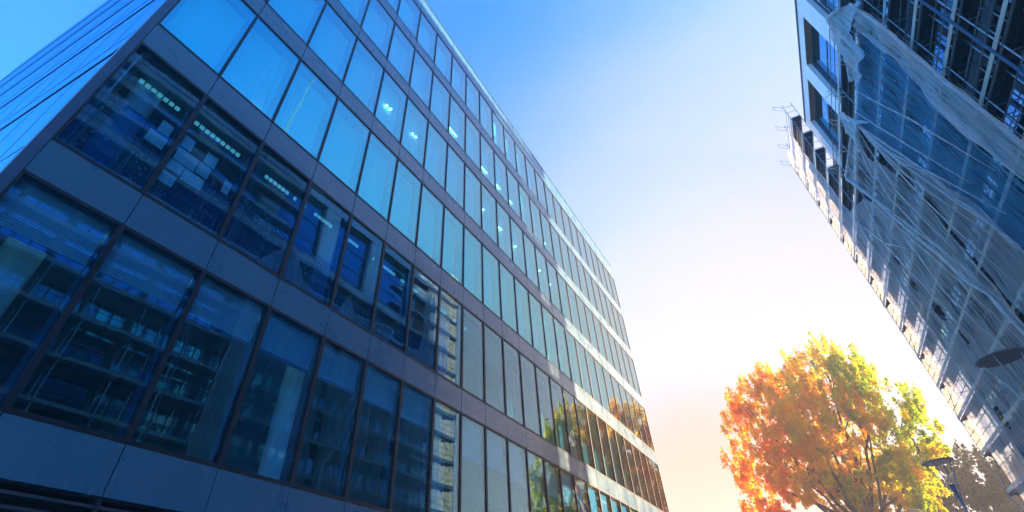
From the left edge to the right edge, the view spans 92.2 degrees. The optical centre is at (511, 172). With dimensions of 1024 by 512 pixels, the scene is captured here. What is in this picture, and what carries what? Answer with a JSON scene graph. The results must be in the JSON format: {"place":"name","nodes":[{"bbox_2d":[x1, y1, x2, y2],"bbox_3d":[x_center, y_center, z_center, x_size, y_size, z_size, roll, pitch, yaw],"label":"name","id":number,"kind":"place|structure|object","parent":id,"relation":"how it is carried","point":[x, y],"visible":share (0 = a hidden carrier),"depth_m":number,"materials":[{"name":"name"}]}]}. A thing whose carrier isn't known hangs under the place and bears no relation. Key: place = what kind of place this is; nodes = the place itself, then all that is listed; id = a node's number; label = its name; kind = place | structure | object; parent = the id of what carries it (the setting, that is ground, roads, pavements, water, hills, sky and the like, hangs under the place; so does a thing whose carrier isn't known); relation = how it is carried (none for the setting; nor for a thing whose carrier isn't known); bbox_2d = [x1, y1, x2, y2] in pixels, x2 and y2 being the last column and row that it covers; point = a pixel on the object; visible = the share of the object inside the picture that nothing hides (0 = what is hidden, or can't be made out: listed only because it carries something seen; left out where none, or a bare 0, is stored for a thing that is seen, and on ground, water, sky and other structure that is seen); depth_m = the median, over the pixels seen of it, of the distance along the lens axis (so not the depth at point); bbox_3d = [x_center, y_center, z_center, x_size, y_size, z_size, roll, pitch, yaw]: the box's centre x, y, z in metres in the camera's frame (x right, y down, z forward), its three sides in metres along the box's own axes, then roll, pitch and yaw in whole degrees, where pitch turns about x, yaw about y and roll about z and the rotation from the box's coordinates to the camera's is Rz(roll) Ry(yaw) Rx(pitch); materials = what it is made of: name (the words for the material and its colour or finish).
{"place":"outdoors","nodes":[
{"label":"outdoors","id":0,"kind":"place"},
{"bbox_2d":[0,0,668,511],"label":"office building","id":1,"kind":"structure","parent":0,"point":[378,276],"depth_m":13.19,"materials":[{"name":"metal"}]},
{"bbox_2d":[0,168,123,411],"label":"window","id":2,"kind":"structure","parent":1,"relation":"in","point":[35,212],"depth_m":7.44,"materials":[{"name":"metal"}]},
{"bbox_2d":[2,224,205,443],"bbox_3d":[-6.181,2.455,7.769,0.272,3.014,1.581,-23,-48,17],"label":"window","id":3,"kind":"structure","parent":1,"relation":"in","point":[134,262],"depth_m":8.31,"materials":[{"name":"metal"}]},
{"bbox_2d":[48,41,207,194],"bbox_3d":[-7.119,-1.085,9.382,0.272,3.007,1.532,-23,-48,17],"label":"window","id":4,"kind":"structure","parent":1,"relation":"in","point":[149,54],"depth_m":9.62,"materials":[{"name":"glass"}]},
{"bbox_2d":[173,147,199,171],"bbox_3d":[-6.533,-0.263,9.895,0.002,0.330,0.460,-23,-48,17],"label":"paper sheet","id":5,"kind":"object","parent":1,"relation":"attached to","point":[183,157],"visible":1,"depth_m":9.89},
{"bbox_2d":[180,168,204,190],"bbox_3d":[-6.379,0.142,9.851,0.002,0.280,0.440,-23,-48,17],"label":"paper sheet","id":6,"kind":"object","parent":1,"relation":"attached to","point":[192,179],"visible":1,"depth_m":9.85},
{"bbox_2d":[125,270,270,467],"bbox_3d":[-5.441,3.417,8.784,0.272,3.014,1.583,-23,-48,17],"label":"window","id":7,"kind":"structure","parent":1,"relation":"in","point":[217,305],"depth_m":9.34,"materials":[{"name":"glass"}]},
{"bbox_2d":[142,95,263,240],"bbox_3d":[-6.390,-0.139,10.380,0.272,3.007,1.581,-23,-48,17],"label":"window","id":8,"kind":"structure","parent":1,"relation":"in","point":[210,104],"depth_m":10.81,"materials":[{"name":"metal"}]},
{"bbox_2d":[156,0,258,75],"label":"window","id":9,"kind":"structure","parent":1,"relation":"in","point":[212,31],"depth_m":12.16,"materials":[{"name":"glass"}]},
{"bbox_2d":[218,15,301,122],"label":"window","id":10,"kind":"structure","parent":1,"relation":"in","point":[261,70],"depth_m":13.29,"materials":[{"name":"glass"}]},
{"bbox_2d":[219,141,311,278],"bbox_3d":[-5.650,0.823,11.395,0.272,3.007,1.583,-23,-48,17],"label":"window","id":11,"kind":"structure","parent":1,"relation":"in","point":[305,182],"depth_m":11.78,"materials":[{"name":"metal"}]},
{"bbox_2d":[218,306,324,486],"bbox_3d":[-4.701,4.377,9.797,0.272,3.014,1.577,-23,-48,17],"label":"window","id":12,"kind":"structure","parent":1,"relation":"in","point":[285,339],"depth_m":10.36,"materials":[{"name":"glass"}]},
{"bbox_2d":[266,0,327,45],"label":"window","id":13,"kind":"structure","parent":1,"relation":"in","point":[302,17],"depth_m":15.81,"materials":[{"name":"glass"}]},
{"bbox_2d":[271,59,338,161],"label":"window","id":14,"kind":"structure","parent":1,"relation":"in","point":[305,112],"depth_m":14.34,"materials":[{"name":"glass"}]},
{"bbox_2d":[280,181,352,308],"bbox_3d":[-4.911,1.784,12.408,0.272,3.007,1.577,-23,-48,17],"label":"window","id":15,"kind":"structure","parent":1,"relation":"in","point":[329,293],"depth_m":12.84,"materials":[{"name":"glass"}]},
{"bbox_2d":[290,336,366,501],"bbox_3d":[-3.984,5.309,10.780,0.272,3.014,1.487,-23,-48,17],"label":"window","id":16,"kind":"structure","parent":1,"relation":"in","point":[338,368],"depth_m":11.33,"materials":[{"name":"glass"}]},
{"bbox_2d":[307,2,357,82],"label":"window","id":17,"kind":"structure","parent":1,"relation":"in","point":[332,41],"depth_m":17.12,"materials":[{"name":"glass"}]},
{"bbox_2d":[318,97,371,194],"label":"window","id":18,"kind":"structure","parent":1,"relation":"in","point":[343,153],"depth_m":15.40,"materials":[{"name":"glass"}]},
{"bbox_2d":[338,0,369,27],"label":"window","id":19,"kind":"structure","parent":1,"relation":"in","point":[357,9],"depth_m":19.45,"materials":[{"name":"glass"}]},
{"bbox_2d":[330,214,385,333],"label":"window","id":20,"kind":"structure","parent":1,"relation":"in","point":[357,223],"depth_m":13.82,"materials":[{"name":"glass"}]},
{"bbox_2d":[343,37,384,116],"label":"window","id":21,"kind":"structure","parent":1,"relation":"in","point":[364,76],"depth_m":18.16,"materials":[{"name":"glass"}]},
{"bbox_2d":[345,359,402,511],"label":"window","id":22,"kind":"structure","parent":1,"relation":"in","point":[382,389],"depth_m":12.27,"materials":[{"name":"glass"}]},
{"bbox_2d":[356,130,398,222],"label":"window","id":23,"kind":"structure","parent":1,"relation":"in","point":[378,176],"depth_m":16.40,"materials":[{"name":"glass"}]},
{"bbox_2d":[361,0,395,58],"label":"window","id":24,"kind":"structure","parent":1,"relation":"in","point":[378,24],"depth_m":20.86,"materials":[{"name":"glass"}]},
{"bbox_2d":[375,69,407,143],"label":"window","id":25,"kind":"structure","parent":1,"relation":"in","point":[392,94],"depth_m":19.17,"materials":[{"name":"glass"}]},
{"bbox_2d":[371,241,414,354],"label":"window","id":26,"kind":"structure","parent":1,"relation":"in","point":[407,294],"depth_m":14.77,"materials":[{"name":"glass"}]},
{"bbox_2d":[387,23,415,86],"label":"window","id":27,"kind":"structure","parent":1,"relation":"in","point":[401,55],"depth_m":21.88,"materials":[{"name":"glass"}]},
{"bbox_2d":[389,158,422,245],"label":"window","id":28,"kind":"structure","parent":1,"relation":"in","point":[407,193],"depth_m":17.41,"materials":[{"name":"glass"}]},
{"bbox_2d":[398,0,421,39],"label":"window","id":29,"kind":"structure","parent":1,"relation":"in","point":[409,12],"depth_m":24.49,"materials":[{"name":"glass"}]},
{"bbox_2d":[390,379,434,511],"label":"window","id":30,"kind":"structure","parent":1,"relation":"in","point":[417,405],"depth_m":13.28,"materials":[{"name":"glass"}]},
{"bbox_2d":[400,96,428,168],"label":"window","id":31,"kind":"structure","parent":1,"relation":"in","point":[415,122],"depth_m":20.09,"materials":[{"name":"glass"}]},
{"bbox_2d":[410,49,433,109],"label":"window","id":32,"kind":"structure","parent":1,"relation":"in","point":[421,83],"depth_m":22.84,"materials":[{"name":"glass"}]},
{"bbox_2d":[406,265,440,373],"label":"window","id":33,"kind":"structure","parent":1,"relation":"in","point":[434,326],"depth_m":15.73,"materials":[{"name":"glass"}]},
{"bbox_2d":[417,11,437,63],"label":"window","id":34,"kind":"structure","parent":1,"relation":"in","point":[427,34],"depth_m":25.53,"materials":[{"name":"glass"}]},
{"bbox_2d":[416,183,444,268],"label":"window","id":35,"kind":"structure","parent":1,"relation":"in","point":[432,210],"depth_m":18.38,"materials":[{"name":"glass"}]},
{"bbox_2d":[424,121,447,191],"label":"window","id":36,"kind":"structure","parent":1,"relation":"in","point":[436,156],"depth_m":21.10,"materials":[{"name":"glass"}]},
{"bbox_2d":[430,72,450,132],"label":"window","id":37,"kind":"structure","parent":1,"relation":"in","point":[441,96],"depth_m":23.80,"materials":[{"name":"glass"}]},
{"bbox_2d":[435,34,452,84],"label":"window","id":38,"kind":"structure","parent":1,"relation":"in","point":[443,57],"depth_m":26.50,"materials":[{"name":"glass"}]},
{"bbox_2d":[429,397,461,511],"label":"window","id":39,"kind":"structure","parent":1,"relation":"in","point":[447,424],"depth_m":14.27,"materials":[{"name":"glass"}]},
{"bbox_2d":[436,287,462,388],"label":"window","id":40,"kind":"structure","parent":1,"relation":"in","point":[458,360],"depth_m":16.64,"materials":[{"name":"glass"}]},
{"bbox_2d":[442,205,464,287],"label":"window","id":41,"kind":"structure","parent":1,"relation":"in","point":[453,236],"depth_m":19.34,"materials":[{"name":"glass"}]},
{"bbox_2d":[446,143,464,211],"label":"window","id":42,"kind":"structure","parent":1,"relation":"in","point":[455,179],"depth_m":22.05,"materials":[{"name":"glass"}]},
{"bbox_2d":[449,94,465,152],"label":"window","id":43,"kind":"structure","parent":1,"relation":"in","point":[457,122],"depth_m":24.76,"materials":[{"name":"glass"}]},
{"bbox_2d":[451,55,466,104],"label":"window","id":44,"kind":"structure","parent":1,"relation":"in","point":[459,76],"depth_m":27.45,"materials":[{"name":"glass"}]},
{"bbox_2d":[466,75,479,122],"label":"window","id":45,"kind":"structure","parent":1,"relation":"in","point":[472,93],"depth_m":28.40,"materials":[{"name":"glass"}]},
{"bbox_2d":[460,412,486,511],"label":"window","id":46,"kind":"structure","parent":1,"relation":"in","point":[473,435],"depth_m":15.16,"materials":[{"name":"glass"}]},
{"bbox_2d":[465,163,481,229],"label":"window","id":47,"kind":"structure","parent":1,"relation":"in","point":[473,185],"depth_m":23.00,"materials":[{"name":"glass"}]},
{"bbox_2d":[466,114,480,171],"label":"window","id":48,"kind":"structure","parent":1,"relation":"in","point":[473,135],"depth_m":25.73,"materials":[{"name":"glass"}]},
{"bbox_2d":[462,305,485,403],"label":"window","id":49,"kind":"structure","parent":1,"relation":"in","point":[480,396],"depth_m":17.60,"materials":[{"name":"glass"}]},
{"bbox_2d":[464,225,483,304],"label":"window","id":50,"kind":"structure","parent":1,"relation":"in","point":[473,247],"depth_m":20.28,"materials":[{"name":"glass"}]},
{"bbox_2d":[480,93,493,141],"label":"window","id":51,"kind":"structure","parent":1,"relation":"in","point":[486,114],"depth_m":29.36,"materials":[{"name":"glass"}]},
{"bbox_2d":[481,133,495,188],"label":"window","id":52,"kind":"structure","parent":1,"relation":"in","point":[487,152],"depth_m":26.69,"materials":[{"name":"glass"}]},
{"bbox_2d":[482,183,498,246],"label":"window","id":53,"kind":"structure","parent":1,"relation":"in","point":[489,219],"depth_m":23.99,"materials":[{"name":"glass"}]},
{"bbox_2d":[483,244,501,320],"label":"window","id":54,"kind":"structure","parent":1,"relation":"in","point":[491,264],"depth_m":21.28,"materials":[{"name":"glass"}]},
{"bbox_2d":[484,322,506,416],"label":"window","id":55,"kind":"structure","parent":1,"relation":"in","point":[499,339],"depth_m":18.58,"materials":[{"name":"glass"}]},
{"bbox_2d":[486,426,510,511],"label":"window","id":56,"kind":"structure","parent":1,"relation":"in","point":[497,456],"depth_m":16.16,"materials":[{"name":"glass"}]},
{"bbox_2d":[492,109,505,157],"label":"window","id":57,"kind":"structure","parent":1,"relation":"in","point":[498,127],"depth_m":30.31,"materials":[{"name":"glass"}]},
{"bbox_2d":[494,150,508,204],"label":"window","id":58,"kind":"structure","parent":1,"relation":"in","point":[500,167],"depth_m":27.63,"materials":[{"name":"glass"}]},
{"bbox_2d":[497,200,513,262],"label":"window","id":59,"kind":"structure","parent":1,"relation":"in","point":[504,222],"depth_m":24.93,"materials":[{"name":"glass"}]},
{"bbox_2d":[499,260,518,334],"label":"window","id":60,"kind":"structure","parent":1,"relation":"in","point":[507,278],"depth_m":22.24,"materials":[{"name":"glass"}]},
{"bbox_2d":[504,126,517,172],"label":"window","id":61,"kind":"structure","parent":1,"relation":"in","point":[509,141],"depth_m":31.26,"materials":[{"name":"glass"}]},
{"bbox_2d":[503,337,524,427],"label":"window","id":62,"kind":"structure","parent":1,"relation":"in","point":[516,353],"depth_m":19.51,"materials":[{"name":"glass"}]},
{"bbox_2d":[507,167,521,219],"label":"window","id":63,"kind":"structure","parent":1,"relation":"in","point":[513,184],"depth_m":28.58,"materials":[{"name":"glass"}]},
{"bbox_2d":[510,216,526,276],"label":"window","id":64,"kind":"structure","parent":1,"relation":"in","point":[519,259],"depth_m":25.86,"materials":[{"name":"glass"}]},
{"bbox_2d":[508,438,530,511],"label":"window","id":65,"kind":"structure","parent":1,"relation":"in","point":[518,462],"depth_m":17.12,"materials":[{"name":"glass"}]},
{"bbox_2d":[514,275,533,347],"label":"window","id":66,"kind":"structure","parent":1,"relation":"in","point":[522,293],"depth_m":23.17,"materials":[{"name":"glass"}]},
{"bbox_2d":[519,183,533,234],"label":"window","id":67,"kind":"structure","parent":1,"relation":"in","point":[526,213],"depth_m":29.52,"materials":[{"name":"glass"}]},
{"bbox_2d":[520,352,541,437],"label":"window","id":68,"kind":"structure","parent":1,"relation":"in","point":[533,379],"depth_m":20.46,"materials":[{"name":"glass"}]},
{"bbox_2d":[523,231,539,289],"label":"window","id":69,"kind":"structure","parent":1,"relation":"in","point":[530,251],"depth_m":26.83,"materials":[{"name":"glass"}]},
{"bbox_2d":[530,197,544,247],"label":"window","id":70,"kind":"structure","parent":1,"relation":"in","point":[536,216],"depth_m":30.46,"materials":[{"name":"glass"}]},
{"bbox_2d":[527,448,548,511],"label":"window","id":71,"kind":"structure","parent":1,"relation":"in","point":[536,465],"depth_m":18.12,"materials":[{"name":"glass"}]},
{"bbox_2d":[529,291,547,359],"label":"window","id":72,"kind":"structure","parent":1,"relation":"in","point":[539,341],"depth_m":24.14,"materials":[{"name":"glass"}]},
{"bbox_2d":[535,245,551,302],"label":"window","id":73,"kind":"structure","parent":1,"relation":"in","point":[544,284],"depth_m":27.77,"materials":[{"name":"glass"}]},
{"bbox_2d":[535,364,557,447],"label":"window","id":74,"kind":"structure","parent":1,"relation":"in","point":[551,422],"depth_m":21.42,"materials":[{"name":"glass"}]},
{"bbox_2d":[540,210,554,259],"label":"window","id":75,"kind":"structure","parent":1,"relation":"in","point":[546,228],"depth_m":31.42,"materials":[{"name":"glass"}]},
{"bbox_2d":[542,304,560,370],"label":"window","id":76,"kind":"structure","parent":1,"relation":"in","point":[548,318],"depth_m":25.09,"materials":[{"name":"glass"}]},
{"bbox_2d":[544,458,564,511],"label":"window","id":77,"kind":"structure","parent":1,"relation":"in","point":[552,471],"depth_m":19.12,"materials":[{"name":"glass"}]},
{"bbox_2d":[546,258,562,314],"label":"window","id":78,"kind":"structure","parent":1,"relation":"in","point":[552,272],"depth_m":28.73,"materials":[{"name":"glass"}]},
{"bbox_2d":[550,376,570,455],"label":"window","id":79,"kind":"structure","parent":1,"relation":"in","point":[565,433],"depth_m":22.35,"materials":[{"name":"glass"}]},
{"bbox_2d":[554,316,572,381],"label":"window","id":80,"kind":"structure","parent":1,"relation":"in","point":[565,368],"depth_m":26.05,"materials":[{"name":"glass"}]},
{"bbox_2d":[557,271,572,324],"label":"window","id":81,"kind":"structure","parent":1,"relation":"in","point":[566,310],"depth_m":29.68,"materials":[{"name":"glass"}]},
{"bbox_2d":[560,467,578,511],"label":"window","id":82,"kind":"structure","parent":1,"relation":"in","point":[567,478],"depth_m":20.11,"materials":[{"name":"glass"}]},
{"bbox_2d":[563,387,583,463],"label":"window","id":83,"kind":"structure","parent":1,"relation":"in","point":[571,397],"depth_m":23.30,"materials":[{"name":"glass"}]},
{"bbox_2d":[565,327,582,389],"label":"window","id":84,"kind":"structure","parent":1,"relation":"in","point":[571,342],"depth_m":26.99,"materials":[{"name":"glass"}]},
{"bbox_2d":[574,475,590,511],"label":"window","id":85,"kind":"structure","parent":1,"relation":"in","point":[583,501],"depth_m":21.10,"materials":[{"name":"glass"}]},
{"bbox_2d":[575,338,593,399],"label":"window","id":86,"kind":"structure","parent":1,"relation":"in","point":[587,388],"depth_m":27.93,"materials":[{"name":"glass"}]},
{"bbox_2d":[575,397,595,470],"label":"window","id":87,"kind":"structure","parent":1,"relation":"in","point":[591,465],"depth_m":24.25,"materials":[{"name":"glass"}]},
{"bbox_2d":[515,142,668,511],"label":"far windows","id":88,"kind":"structure","parent":1,"relation":"in","point":[617,401],"depth_m":33.36,"materials":[{"name":"glass"}]},
{"bbox_2d":[585,348,602,407],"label":"window","id":89,"kind":"structure","parent":1,"relation":"in","point":[590,360],"depth_m":28.90,"materials":[{"name":"glass"}]},
{"bbox_2d":[587,482,601,511],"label":"window","id":90,"kind":"structure","parent":1,"relation":"in","point":[594,495],"depth_m":22.14,"materials":[{"name":"glass"}]},
{"bbox_2d":[586,406,606,477],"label":"window","id":91,"kind":"structure","parent":1,"relation":"in","point":[593,415],"depth_m":25.20,"materials":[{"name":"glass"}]},
{"bbox_2d":[596,414,616,483],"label":"window","id":92,"kind":"structure","parent":1,"relation":"in","point":[603,423],"depth_m":26.14,"materials":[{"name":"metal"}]},
{"bbox_2d":[0,0,1023,511],"label":"sky","id":93,"kind":"structure","parent":0,"point":[654,121],"materials":[{"name":"blue"}]},
{"bbox_2d":[794,0,1023,457],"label":"apartment building","id":94,"kind":"structure","parent":0,"point":[814,46],"depth_m":28.59,"materials":[{"name":"light plaster"},{"name":"glass"},{"name":"dark metal"}]},
{"bbox_2d":[803,17,840,95],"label":"window","id":95,"kind":"structure","parent":94,"relation":"in","point":[817,47],"depth_m":33.79,"materials":[{"name":"blue glass"}]},
{"bbox_2d":[808,80,840,150],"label":"window","id":96,"kind":"structure","parent":94,"relation":"in","point":[820,110],"depth_m":37.66,"materials":[{"name":"blue glass"}]},
{"bbox_2d":[913,16,970,78],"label":"window","id":97,"kind":"structure","parent":94,"relation":"in","point":[943,45],"depth_m":20.16,"materials":[{"name":"glass"}]},
{"bbox_2d":[975,65,1023,138],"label":"window","id":98,"kind":"structure","parent":94,"relation":"in","point":[1014,106],"depth_m":17.51,"materials":[{"name":"glass"}]},
{"label":"pavement","id":99,"kind":"structure","parent":0,"visible":0},
{"bbox_2d":[719,331,953,511],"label":"plane tree","id":100,"kind":"object","parent":99,"relation":"on","point":[851,393],"visible":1,"depth_m":48.22,"materials":[{"name":"orange plant"}]},
{"bbox_2d":[773,0,1023,511],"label":"scaffolding","id":101,"kind":"object","parent":99,"relation":"on","point":[1005,77],"visible":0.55,"depth_m":22.94,"materials":[{"name":"metal"}]},
{"bbox_2d":[825,1,864,82],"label":"debris net","id":102,"kind":"object","parent":101,"relation":"hanging from","point":[854,55],"visible":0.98,"depth_m":24.17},
{"bbox_2d":[838,111,867,152],"bbox_3d":[19.018,-2.723,27.549,0.344,3.100,3.018,-19,-47,14],"label":"debris net","id":103,"kind":"object","parent":101,"relation":"hanging from","point":[847,121],"visible":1,"depth_m":27.91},
{"bbox_2d":[788,130,1023,497],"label":"debris net","id":104,"kind":"object","parent":101,"relation":"hanging from","point":[978,422],"visible":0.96,"depth_m":30.62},
{"bbox_2d":[844,126,1023,335],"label":"debris net","id":105,"kind":"object","parent":101,"relation":"hanging from","point":[878,169],"visible":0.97,"depth_m":24.32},
{"bbox_2d":[848,198,1023,460],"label":"debris net","id":106,"kind":"object","parent":101,"relation":"hanging from","point":[955,354],"visible":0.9,"depth_m":25.09,"materials":[{"name":"fabric"}]},
{"bbox_2d":[848,3,1023,180],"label":"debris net","id":107,"kind":"object","parent":101,"relation":"hanging from","point":[964,113],"visible":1,"depth_m":18.28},
{"bbox_2d":[854,31,1023,254],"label":"debris net","id":108,"kind":"object","parent":101,"relation":"hanging from","point":[995,211],"visible":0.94,"depth_m":20.86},
{"bbox_2d":[856,125,1023,313],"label":"debris net","id":109,"kind":"object","parent":101,"relation":"hanging from","point":[1003,251],"visible":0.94,"depth_m":20.18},
{"bbox_2d":[921,457,968,511],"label":"street lamp","id":110,"kind":"object","parent":99,"relation":"on","point":[937,462],"visible":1,"depth_m":23.98,"materials":[{"name":"metal"}]},
{"bbox_2d":[897,435,1023,511],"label":"dark tree","id":111,"kind":"object","parent":99,"relation":"on","point":[994,495],"visible":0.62,"depth_m":51.10,"materials":[{"name":"brown plant"}]},
{"bbox_2d":[974,347,1023,399],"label":"street lamp","id":112,"kind":"object","parent":99,"relation":"on","point":[1002,357],"visible":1,"depth_m":15.36,"materials":[{"name":"metal"}]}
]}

